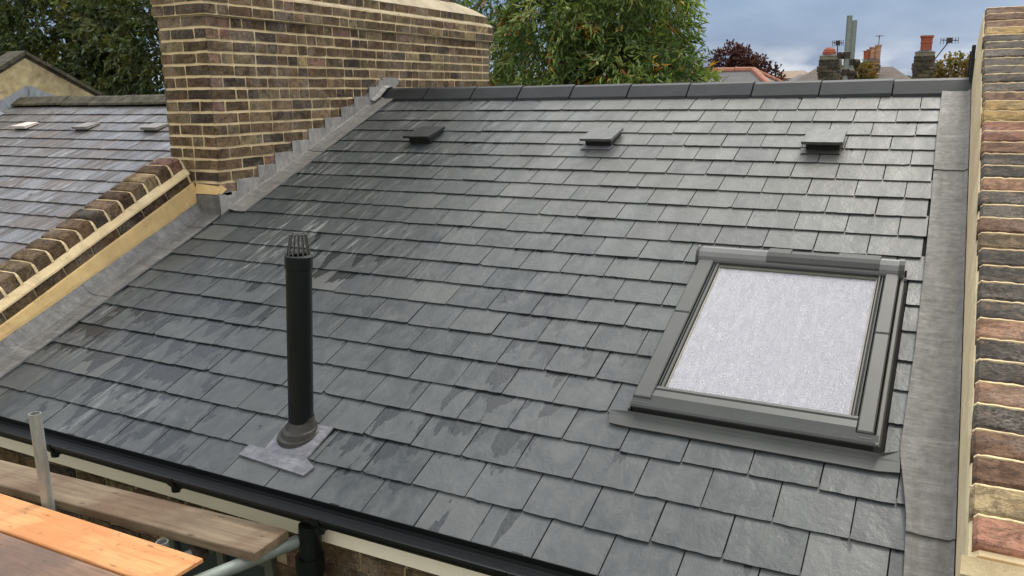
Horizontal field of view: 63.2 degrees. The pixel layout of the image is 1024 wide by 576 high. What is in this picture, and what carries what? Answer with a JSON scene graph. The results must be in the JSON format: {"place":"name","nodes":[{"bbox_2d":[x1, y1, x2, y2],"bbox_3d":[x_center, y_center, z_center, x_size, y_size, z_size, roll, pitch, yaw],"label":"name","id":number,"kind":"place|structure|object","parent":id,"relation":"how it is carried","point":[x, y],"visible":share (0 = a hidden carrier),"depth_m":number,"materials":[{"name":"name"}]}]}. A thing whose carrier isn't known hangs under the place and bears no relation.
{"place":"outdoors","nodes":[
{"label":"outdoors","id":0,"kind":"place"},
{"bbox_2d":[0,94,172,263],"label":"terraced house","id":1,"kind":"structure","parent":0,"point":[63,158],"depth_m":7.76,"materials":[{"name":"stone"}]},
{"bbox_2d":[0,51,106,114],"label":"gable wall","id":2,"kind":"structure","parent":1,"relation":"on","point":[25,74],"depth_m":9.86,"materials":[{"name":"paint"}]},
{"bbox_2d":[12,0,1023,90],"label":"sky","id":3,"kind":"structure","parent":0,"point":[794,34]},
{"bbox_2d":[691,67,781,82],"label":"distant house","id":4,"kind":"structure","parent":0,"point":[733,74],"depth_m":19.95,"materials":[{"name":"brick"}]},
{"bbox_2d":[776,71,807,79],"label":"distant house","id":5,"kind":"structure","parent":0,"point":[790,75],"depth_m":118.47,"materials":[{"name":"brick"}]},
{"bbox_2d":[789,74,804,80],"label":"distant house","id":6,"kind":"structure","parent":0,"point":[797,77],"depth_m":86.35,"materials":[{"name":"brick"}]},
{"bbox_2d":[795,35,910,81],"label":"distant house","id":7,"kind":"structure","parent":0,"point":[871,54],"depth_m":34.15,"materials":[{"name":"brick"}]},
{"bbox_2d":[911,35,958,78],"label":"distant house","id":8,"kind":"structure","parent":0,"point":[923,65],"depth_m":18.36,"materials":[{"name":"brick"}]},
{"label":"ground","id":9,"kind":"structure","parent":0,"visible":0},
{"bbox_2d":[28,411,55,510],"bbox_3d":[-1.951,3.148,4.053,0.088,5.407,0.048,4,14,18],"label":"scaffold tube","id":10,"kind":"object","parent":9,"relation":"on","point":[41,458],"visible":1,"depth_m":3.46,"materials":[{"name":"metal"}]},
{"bbox_2d":[0,0,150,95],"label":"broadleaf tree","id":11,"kind":"object","parent":9,"relation":"on","point":[17,15],"visible":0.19,"depth_m":17.28,"materials":[{"name":"green plant"}]},
{"bbox_2d":[56,0,165,95],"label":"broadleaf tree","id":12,"kind":"object","parent":9,"relation":"on","point":[126,23],"visible":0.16,"depth_m":16.31,"materials":[{"name":"green plant"}]},
{"bbox_2d":[155,538,168,547],"bbox_3d":[-1.343,3.416,3.835,0.053,4.968,0.053,6,15,27],"label":"scaffold tube","id":13,"kind":"object","parent":9,"relation":"on","point":[164,542],"visible":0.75,"depth_m":3.28,"materials":[{"name":"metal"}]},
{"bbox_2d":[184,545,214,566],"bbox_3d":[-1.427,1.118,3.052,0.115,0.110,1.044,9,17,37],"label":"scaffold tube","id":14,"kind":"object","parent":13,"relation":"attached to","point":[200,552],"visible":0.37,"depth_m":3.27,"materials":[{"name":"metal"}]},
{"bbox_2d":[0,494,202,575],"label":"scaffold board","id":15,"kind":"object","parent":14,"relation":"on","point":[110,550],"visible":1,"depth_m":3.19,"materials":[{"name":"orange wood"}]},
{"bbox_2d":[0,77,971,575],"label":"terraced house","id":16,"kind":"structure","parent":9,"relation":"on","point":[384,327],"depth_m":4.04,"materials":[{"name":"stone"}]},
{"bbox_2d":[0,158,226,340],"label":"party wall","id":17,"kind":"structure","parent":16,"relation":"on","point":[51,267],"depth_m":5.34,"materials":[{"name":"brick"}]},
{"bbox_2d":[166,538,276,575],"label":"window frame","id":18,"kind":"structure","parent":16,"relation":"in","point":[268,568],"depth_m":3.79,"materials":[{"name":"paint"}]},
{"bbox_2d":[194,535,299,575],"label":"scaffold tube","id":19,"kind":"object","parent":16,"relation":"attached to","point":[238,565],"visible":0.89,"depth_m":3.17,"materials":[{"name":"metal"}]},
{"bbox_2d":[0,533,119,575],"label":"scaffold board","id":20,"kind":"object","parent":19,"relation":"on","point":[18,557],"depth_m":3.07,"materials":[{"name":"brown wood"}]},
{"bbox_2d":[0,460,288,561],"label":"scaffold board","id":21,"kind":"object","parent":19,"relation":"on","point":[232,536],"visible":1,"depth_m":3.43,"materials":[{"name":"brown wood"}]},
{"bbox_2d":[150,0,493,206],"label":"chimney stack","id":22,"kind":"object","parent":16,"relation":"on","point":[250,86],"visible":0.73,"depth_m":6.33,"materials":[{"name":"brick"}]},
{"bbox_2d":[609,245,907,473],"bbox_3d":[1.138,0.209,3.624,1.110,0.123,1.300,6,37,27],"label":"roof window","id":23,"kind":"structure","parent":16,"relation":"in","point":[785,352],"depth_m":3.50,"materials":[{"name":"paint"}]},
{"bbox_2d":[456,0,728,85],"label":"broadleaf tree","id":24,"kind":"object","parent":9,"relation":"on","point":[592,42],"visible":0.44,"depth_m":11.40,"materials":[{"name":"green plant"}]},
{"bbox_2d":[707,39,788,80],"bbox_3d":[8.116,-4.387,29.182,2.806,8.414,1.535,6,15,27],"label":"copper tree","id":25,"kind":"object","parent":9,"relation":"on","point":[739,54],"visible":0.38,"depth_m":28.19,"materials":[{"name":"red plant"}]},
{"bbox_2d":[817,40,843,81],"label":"distant house","id":26,"kind":"structure","parent":9,"relation":"on","point":[829,66],"depth_m":19.81,"materials":[{"name":"brick"}]},
{"bbox_2d":[837,15,854,79],"bbox_3d":[3.287,0.974,8.782,0.159,7.351,0.221,0,13,2],"label":"scaffold tube","id":27,"kind":"object","parent":9,"relation":"on","point":[845,55],"visible":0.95,"depth_m":8.05,"materials":[{"name":"metal"}]},
{"bbox_2d":[848,20,860,79],"bbox_3d":[3.446,0.911,9.088,0.170,7.331,0.183,-5,14,-17],"label":"scaffold tube","id":28,"kind":"object","parent":9,"relation":"on","point":[852,61],"visible":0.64,"depth_m":8.34,"materials":[{"name":"metal"}]},
{"bbox_2d":[840,59,878,79],"bbox_3d":[13.454,-5.070,33.062,1.613,7.836,1.818,6,15,27],"label":"distant tree","id":29,"kind":"object","parent":9,"relation":"on","point":[864,69],"visible":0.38,"depth_m":31.82,"materials":[{"name":"green plant"}]},
{"bbox_2d":[908,50,974,77],"bbox_3d":[21.098,-7.335,41.060,3.688,8.399,2.520,6,15,27],"label":"autumn tree","id":30,"kind":"object","parent":9,"relation":"on","point":[942,70],"visible":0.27,"depth_m":39.73,"materials":[{"name":"green plant"}]},
{"bbox_2d":[954,6,1023,575],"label":"parapet wall","id":31,"kind":"structure","parent":9,"relation":"on","point":[989,538],"depth_m":3.02,"materials":[{"name":"brick"}]}
]}

